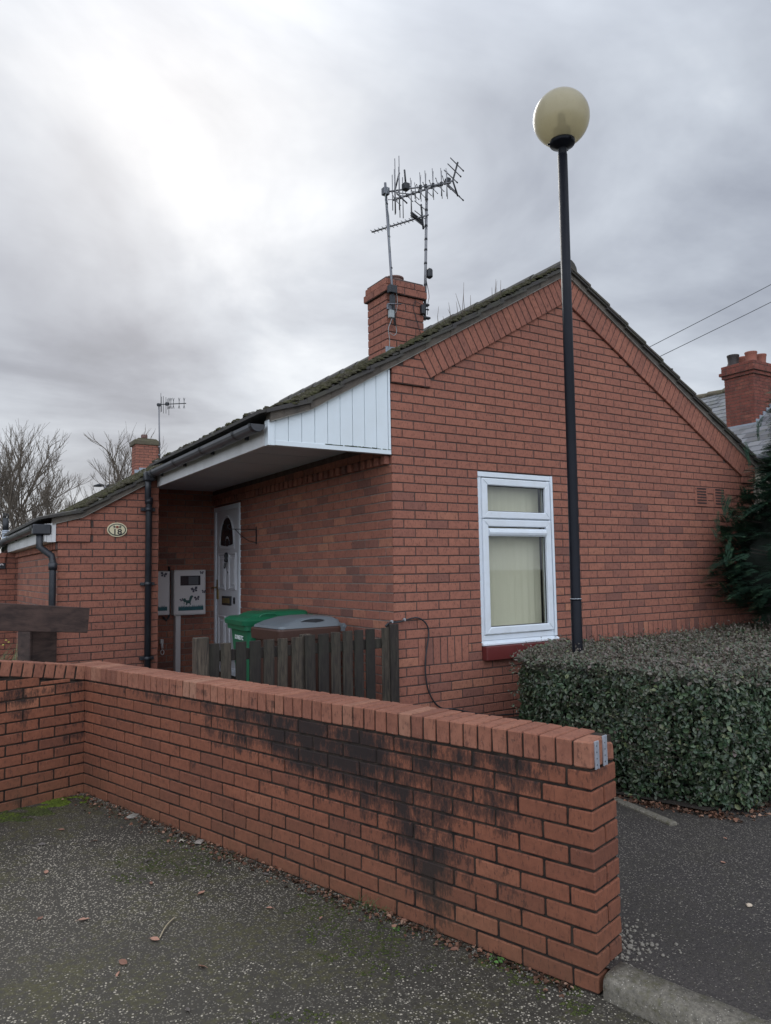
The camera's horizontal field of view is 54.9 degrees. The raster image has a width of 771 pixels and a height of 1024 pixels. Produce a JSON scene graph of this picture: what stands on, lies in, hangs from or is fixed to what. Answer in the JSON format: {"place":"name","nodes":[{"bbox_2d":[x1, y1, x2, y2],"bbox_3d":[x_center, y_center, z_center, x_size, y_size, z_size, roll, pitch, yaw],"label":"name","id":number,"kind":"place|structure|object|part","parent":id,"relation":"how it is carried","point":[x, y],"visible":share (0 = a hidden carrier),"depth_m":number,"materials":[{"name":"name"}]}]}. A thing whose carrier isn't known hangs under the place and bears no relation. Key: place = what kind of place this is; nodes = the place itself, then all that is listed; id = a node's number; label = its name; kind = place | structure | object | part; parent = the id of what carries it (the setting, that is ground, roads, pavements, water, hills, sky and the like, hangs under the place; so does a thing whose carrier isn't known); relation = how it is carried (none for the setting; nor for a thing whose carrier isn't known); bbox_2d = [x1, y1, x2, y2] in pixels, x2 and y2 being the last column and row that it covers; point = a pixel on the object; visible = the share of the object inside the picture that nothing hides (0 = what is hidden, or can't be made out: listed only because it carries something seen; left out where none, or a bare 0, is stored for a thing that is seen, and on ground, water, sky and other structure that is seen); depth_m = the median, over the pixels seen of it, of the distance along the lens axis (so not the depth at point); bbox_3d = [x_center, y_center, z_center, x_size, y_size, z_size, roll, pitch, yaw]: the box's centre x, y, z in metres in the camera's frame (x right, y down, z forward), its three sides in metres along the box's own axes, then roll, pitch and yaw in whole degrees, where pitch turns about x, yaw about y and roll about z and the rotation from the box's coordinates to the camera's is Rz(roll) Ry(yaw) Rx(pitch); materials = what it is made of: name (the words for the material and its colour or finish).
{"place":"outdoors","nodes":[
{"label":"outdoors","id":0,"kind":"place"},
{"bbox_2d":[0,640,17,659],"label":"grass clump","id":1,"kind":"object","parent":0,"point":[4,656],"visible":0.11,"depth_m":7.82,"materials":[{"name":"green plant"}]},
{"bbox_2d":[224,609,312,680],"bbox_3d":[-1.058,1.469,6.874,0.738,1.106,0.593,2,-5,-29],"label":"wheelie bin","id":2,"kind":"object","parent":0,"point":[240,625],"visible":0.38,"depth_m":6.69,"materials":[{"name":"green plastic"}]},
{"bbox_2d":[251,614,346,693],"bbox_3d":[-0.733,1.430,6.272,0.654,1.098,0.548,2,-6,-36],"label":"wheelie bin","id":3,"kind":"object","parent":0,"point":[289,627],"visible":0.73,"depth_m":6.11,"materials":[{"name":"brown plastic"}]},
{"bbox_2d":[0,793,653,1023],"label":"car park","id":4,"kind":"structure","parent":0,"point":[244,945],"depth_m":3.16,"materials":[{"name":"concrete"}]},
{"bbox_2d":[0,813,18,819],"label":"moss","id":5,"kind":"object","parent":4,"relation":"on","point":[9,815],"visible":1,"depth_m":4.96,"materials":[{"name":"green plant"}]},
{"bbox_2d":[0,805,62,822],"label":"moss","id":6,"kind":"object","parent":4,"relation":"on","point":[33,811],"visible":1,"depth_m":4.99,"materials":[{"name":"green plant"}]},
{"bbox_2d":[0,660,84,811],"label":"return brick wall","id":7,"kind":"structure","parent":4,"relation":"on","point":[41,732],"depth_m":5.27,"materials":[{"name":"red brick"}]},
{"bbox_2d":[37,795,89,808],"bbox_3d":[-2.277,2.050,5.255,0.363,0.010,0.232,2,-5,-32],"label":"moss","id":8,"kind":"object","parent":4,"relation":"on","point":[58,802],"visible":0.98,"depth_m":5.23,"materials":[{"name":"green plant"}]},
{"bbox_2d":[119,959,126,964],"bbox_3d":[-1.092,1.867,3.081,0.064,0.008,0.024,-4,21,34],"label":"fallen leaf","id":9,"kind":"object","parent":4,"relation":"on","point":[122,961],"visible":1,"depth_m":3.08,"materials":[{"name":"brown plant"}]},
{"bbox_2d":[127,813,138,818],"bbox_3d":[-1.667,2.001,4.893,0.061,0.026,0.098,-3,-5,29],"label":"stone","id":10,"kind":"object","parent":4,"relation":"on","point":[130,816],"visible":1,"depth_m":4.87,"materials":[{"name":"grey stone"}]},
{"bbox_2d":[159,917,174,937],"bbox_3d":[-0.994,1.884,3.369,0.012,0.012,0.187,-1,-5,4],"label":"twig","id":11,"kind":"object","parent":4,"relation":"on","point":[165,926],"visible":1,"depth_m":3.36,"materials":[{"name":"brown wood"}]},
{"bbox_2d":[105,837,234,883],"bbox_3d":[-1.175,1.954,4.189,0.773,0.006,0.689,2,-5,-32],"label":"moss","id":12,"kind":"object","parent":4,"relation":"on","point":[156,862],"visible":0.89,"depth_m":4.12,"materials":[{"name":"green plant"}]},
{"bbox_2d":[195,839,203,843],"bbox_3d":[-1.111,1.963,4.421,0.050,0.015,0.074,-2,-5,8],"label":"flat stone","id":13,"kind":"object","parent":4,"relation":"on","point":[199,841],"visible":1,"depth_m":4.41,"materials":[{"name":"grey stone"}]},
{"bbox_2d":[248,1009,341,1023],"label":"moss","id":14,"kind":"object","parent":4,"relation":"on","point":[291,1017],"visible":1,"depth_m":2.69,"materials":[{"name":"green plant"}]},
{"bbox_2d":[62,791,573,997],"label":"leaf litter","id":15,"kind":"object","parent":4,"relation":"on","point":[438,935],"visible":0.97,"depth_m":3.65,"materials":[{"name":"brown plant"}]},
{"bbox_2d":[71,661,621,994],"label":"garden wall","id":16,"kind":"structure","parent":4,"relation":"on","point":[491,833],"depth_m":3.50,"materials":[{"name":"brick"}]},
{"bbox_2d":[283,890,443,979],"bbox_3d":[-0.101,1.877,3.369,0.580,0.009,0.961,2,-5,-32],"label":"moss","id":17,"kind":"object","parent":4,"relation":"on","point":[352,950],"visible":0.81,"depth_m":3.27,"materials":[{"name":"green plant"}]},
{"bbox_2d":[348,893,389,916],"bbox_3d":[-0.062,1.860,3.510,0.276,0.090,0.121,-5,-6,41],"label":"grass tuft","id":18,"kind":"object","parent":4,"relation":"on","point":[371,905],"visible":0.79,"depth_m":3.51,"materials":[{"name":"green plant"}]},
{"bbox_2d":[80,793,681,1000],"bbox_3d":[-0.589,1.915,4.279,4.444,0.090,0.683,-5,-6,40],"label":"grit","id":19,"kind":"object","parent":4,"relation":"on","point":[631,945],"visible":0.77,"depth_m":3.04,"materials":[{"name":"grey gravel"}]},
{"bbox_2d":[489,953,503,962],"bbox_3d":[0.452,1.829,3.031,0.045,0.030,0.074,2,-5,-32],"label":"weed","id":20,"kind":"object","parent":4,"relation":"on","point":[502,958],"visible":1,"depth_m":3.02,"materials":[{"name":"green plant"}]},
{"bbox_2d":[471,954,594,1015],"bbox_3d":[0.552,1.835,2.973,0.242,0.009,0.696,2,-5,-32],"label":"moss","id":21,"kind":"object","parent":4,"relation":"on","point":[569,1003],"visible":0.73,"depth_m":2.85,"materials":[{"name":"green plant"}]},
{"bbox_2d":[603,962,770,1023],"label":"kerb stone","id":22,"kind":"object","parent":4,"relation":"on","point":[652,998],"visible":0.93,"depth_m":2.64,"materials":[{"name":"concrete"}]},
{"bbox_2d":[0,0,770,552],"label":"sky","id":23,"kind":"structure","parent":0,"point":[191,199],"materials":[{"name":"grey"}]},
{"bbox_2d":[605,793,770,1020],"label":"footpath","id":24,"kind":"structure","parent":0,"point":[686,889],"depth_m":3.40,"materials":[{"name":"grey asphalt"}]},
{"bbox_2d":[0,260,763,717],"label":"bungalow","id":25,"kind":"object","parent":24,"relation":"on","point":[408,470],"visible":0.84,"depth_m":7.13,"materials":[{"name":"brick"}]},
{"bbox_2d":[107,523,126,536],"bbox_3d":[-2.814,0.186,7.780,0.202,0.150,0.021,2,-5,-32],"label":"house number plate","id":26,"kind":"object","parent":25,"relation":"attached to","point":[116,529],"visible":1,"depth_m":7.77,"materials":[{"name":"beige ceramic"}]},
{"bbox_2d":[159,639,163,654],"bbox_3d":[-2.757,1.664,9.139,0.048,0.190,0.083,2,-5,-32],"label":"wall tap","id":27,"kind":"object","parent":25,"relation":"attached to","point":[161,641],"depth_m":9.12,"materials":[{"name":"grey metal"}]},
{"bbox_2d":[158,571,169,614],"bbox_3d":[-2.864,0.997,9.096,0.402,0.537,0.152,2,-5,-32],"label":"meter cabinet","id":28,"kind":"object","parent":25,"relation":"attached to","point":[163,592],"visible":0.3,"depth_m":9.10,"materials":[{"name":"white plastic"}]},
{"bbox_3d":[-2.826,0.990,9.039,0.374,0.510,0.009,2,-5,-32],"label":"door","id":29,"kind":"part","parent":28,"relation":"part of","materials":[{"name":"white plastic"}]},
{"bbox_2d":[162,566,170,620],"bbox_3d":[-2.728,1.019,9.241,0.100,0.679,0.034,2,-5,-32],"label":"gas pipe","id":30,"kind":"object","parent":25,"relation":"attached to","point":[168,617],"visible":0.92,"depth_m":9.23,"materials":[{"name":"plastic"}]},
{"bbox_2d":[173,615,180,671],"bbox_3d":[-2.592,1.796,9.224,0.065,1.015,0.095,2,-5,-32],"label":"cable duct","id":31,"kind":"object","parent":25,"relation":"attached to","point":[176,642],"visible":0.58,"depth_m":9.21,"materials":[{"name":"grey plastic"}]},
{"bbox_2d":[171,570,205,615],"bbox_3d":[-2.479,1.010,9.334,0.409,0.560,0.156,2,-5,-32],"label":"meter cabinet","id":32,"kind":"object","parent":25,"relation":"attached to","point":[188,592],"visible":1,"depth_m":9.26,"materials":[{"name":"white plastic"}]},
{"bbox_3d":[-2.443,1.003,9.278,0.378,0.533,0.009,2,-5,-32],"label":"door","id":33,"kind":"part","parent":32,"relation":"part of","materials":[{"name":"white plastic"}]},
{"bbox_2d":[211,508,237,668],"bbox_3d":[-1.981,0.952,9.226,0.114,1.948,0.809,2,-5,-32],"label":"front door","id":34,"kind":"structure","parent":25,"relation":"in","point":[226,587],"depth_m":9.23,"materials":[{"name":"white plastic"}]},
{"bbox_2d":[227,524,256,543],"bbox_3d":[-1.615,0.252,8.359,0.345,0.224,0.015,2,-5,-32],"label":"basket bracket","id":35,"kind":"object","parent":25,"relation":"attached to","point":[255,529],"visible":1,"depth_m":8.40,"materials":[{"name":"metal"}]},
{"bbox_2d":[381,156,450,348],"bbox_3d":[0.297,-2.433,6.927,0.667,1.952,0.125,-2,-5,16],"label":"aerial mast","id":36,"kind":"object","parent":25,"relation":"on","point":[391,287],"visible":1,"depth_m":6.98,"materials":[{"name":"metal"}]},
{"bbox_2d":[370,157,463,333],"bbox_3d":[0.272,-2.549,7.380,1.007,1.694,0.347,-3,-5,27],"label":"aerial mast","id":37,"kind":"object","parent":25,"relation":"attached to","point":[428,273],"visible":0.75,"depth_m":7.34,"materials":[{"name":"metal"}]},
{"bbox_2d":[385,617,518,715],"bbox_3d":[0.679,1.318,6.265,1.621,0.906,0.050,2,-5,-32],"label":"black cable","id":38,"kind":"object","parent":25,"relation":"attached to","point":[403,620],"visible":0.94,"depth_m":6.07,"materials":[{"name":"plastic"}]},
{"bbox_2d":[477,471,559,645],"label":"window","id":39,"kind":"structure","parent":25,"relation":"in","point":[516,521],"depth_m":6.83,"materials":[{"name":"white plastic"}]},
{"bbox_2d":[614,797,676,825],"bbox_3d":[1.567,1.900,4.716,0.063,0.080,0.738,1,-5,-22],"label":"edging stone","id":40,"kind":"object","parent":24,"relation":"on","point":[651,814],"visible":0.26,"depth_m":4.57,"materials":[{"name":"concrete"}]},
{"bbox_2d":[614,795,770,822],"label":"leaf litter","id":41,"kind":"object","parent":24,"relation":"on","point":[685,810],"visible":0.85,"depth_m":4.61,"materials":[{"name":"brown plant"}]},
{"bbox_2d":[761,605,770,625],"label":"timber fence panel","id":42,"kind":"object","parent":24,"relation":"on","point":[768,616],"depth_m":9.28,"materials":[{"name":"brown wood"}]},
{"bbox_2d":[613,776,766,810],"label":"garden soil","id":43,"kind":"structure","parent":0,"point":[686,804],"depth_m":4.80,"materials":[{"name":"brown soil"}]},
{"bbox_2d":[533,86,589,652],"bbox_3d":[1.531,-0.800,6.086,0.471,5.559,0.471,2,-5,-32],"label":"street lamp","id":44,"kind":"object","parent":43,"relation":"on","point":[561,117],"visible":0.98,"depth_m":6.09,"materials":[{"name":"black metal"}]},
{"bbox_2d":[506,619,770,811],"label":"hedge","id":45,"kind":"object","parent":43,"relation":"on","point":[687,711],"visible":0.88,"depth_m":4.83,"materials":[{"name":"green plant"}]},
{"bbox_2d":[692,391,770,634],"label":"conifer","id":46,"kind":"object","parent":43,"relation":"on","point":[753,568],"visible":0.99,"depth_m":7.93,"materials":[{"name":"green plant"}]},
{"bbox_2d":[650,284,770,346],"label":"overhead wire","id":47,"kind":"object","parent":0,"point":[709,316],"visible":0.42,"depth_m":12.00,"materials":[{"name":"plastic"}]},
{"bbox_2d":[660,302,770,356],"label":"overhead wire","id":48,"kind":"object","parent":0,"point":[715,329],"visible":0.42,"depth_m":12.00,"materials":[{"name":"plastic"}]},
{"label":"ground","id":49,"kind":"structure","parent":0,"visible":0},
{"bbox_2d":[0,420,70,530],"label":"bare tree","id":50,"kind":"object","parent":49,"relation":"on","point":[10,499],"visible":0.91,"depth_m":23.01,"materials":[{"name":"brown plant"}]},
{"bbox_2d":[0,474,82,539],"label":"bare tree","id":51,"kind":"object","parent":49,"relation":"on","point":[68,505],"visible":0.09,"depth_m":28.59,"materials":[{"name":"brown plant"}]},
{"bbox_2d":[0,603,89,662],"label":"timber rail","id":52,"kind":"object","parent":49,"relation":"on","point":[37,627],"visible":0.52,"depth_m":5.98,"materials":[{"name":"brown wood"}]},
{"bbox_2d":[0,422,93,551],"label":"bare tree","id":53,"kind":"object","parent":49,"relation":"on","point":[49,468],"visible":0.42,"depth_m":24.76,"materials":[{"name":"brown plant"}]},
{"bbox_2d":[93,483,110,487],"bbox_3d":[-11.325,1.479,29.782,0.876,5.335,0.170,-1,-5,-1],"label":"road lamp","id":54,"kind":"object","parent":49,"relation":"on","point":[97,485],"visible":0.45,"depth_m":29.94,"materials":[{"name":"metal"}]},
{"bbox_2d":[89,455,131,484],"bbox_3d":[-9.121,0.902,27.793,3.698,6.101,3.211,2,-5,-32],"label":"bare tree","id":55,"kind":"object","parent":49,"relation":"on","point":[111,475],"visible":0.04,"depth_m":27.11,"materials":[{"name":"brown plant"}]},
{"bbox_2d":[65,421,166,505],"bbox_3d":[-8.885,0.384,24.941,3.533,6.712,3.192,2,-5,-32],"label":"bare tree","id":56,"kind":"object","parent":49,"relation":"on","point":[122,464],"visible":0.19,"depth_m":24.39,"materials":[{"name":"brown plant"}]},
{"bbox_2d":[697,351,770,511],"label":"slate roofed house","id":57,"kind":"structure","parent":49,"relation":"on","point":[737,405],"depth_m":16.68,"materials":[{"name":"brick"}]},
{"label":"lawn","id":58,"kind":"structure","parent":0,"visible":0},
{"bbox_2d":[0,422,264,659],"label":"neighbour bungalow","id":59,"kind":"object","parent":58,"relation":"on","point":[145,451],"visible":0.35,"depth_m":10.49,"materials":[{"name":"brick"}]},
{"bbox_2d":[0,563,5,568],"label":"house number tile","id":60,"kind":"object","parent":59,"relation":"attached to","point":[2,565],"visible":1,"depth_m":10.40,"materials":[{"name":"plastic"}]},
{"bbox_2d":[1,513,8,552],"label":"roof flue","id":61,"kind":"object","parent":59,"relation":"attached to","point":[5,525],"visible":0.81,"depth_m":12.01,"materials":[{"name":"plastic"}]},
{"bbox_2d":[157,396,185,457],"bbox_3d":[-5.930,-2.278,20.536,0.804,1.990,0.081,2,-5,-31],"label":"aerial","id":62,"kind":"object","parent":59,"relation":"attached to","point":[163,404],"visible":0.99,"depth_m":20.43,"materials":[{"name":"metal"}]},
{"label":"soil bed","id":63,"kind":"structure","parent":0,"visible":0},
{"bbox_2d":[192,624,399,702],"bbox_3d":[-0.606,1.334,5.449,1.648,0.938,0.108,2,-5,-32],"label":"picket fence","id":64,"kind":"object","parent":63,"relation":"on","point":[301,650],"visible":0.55,"depth_m":5.50,"materials":[{"name":"brown wood"}]}
]}

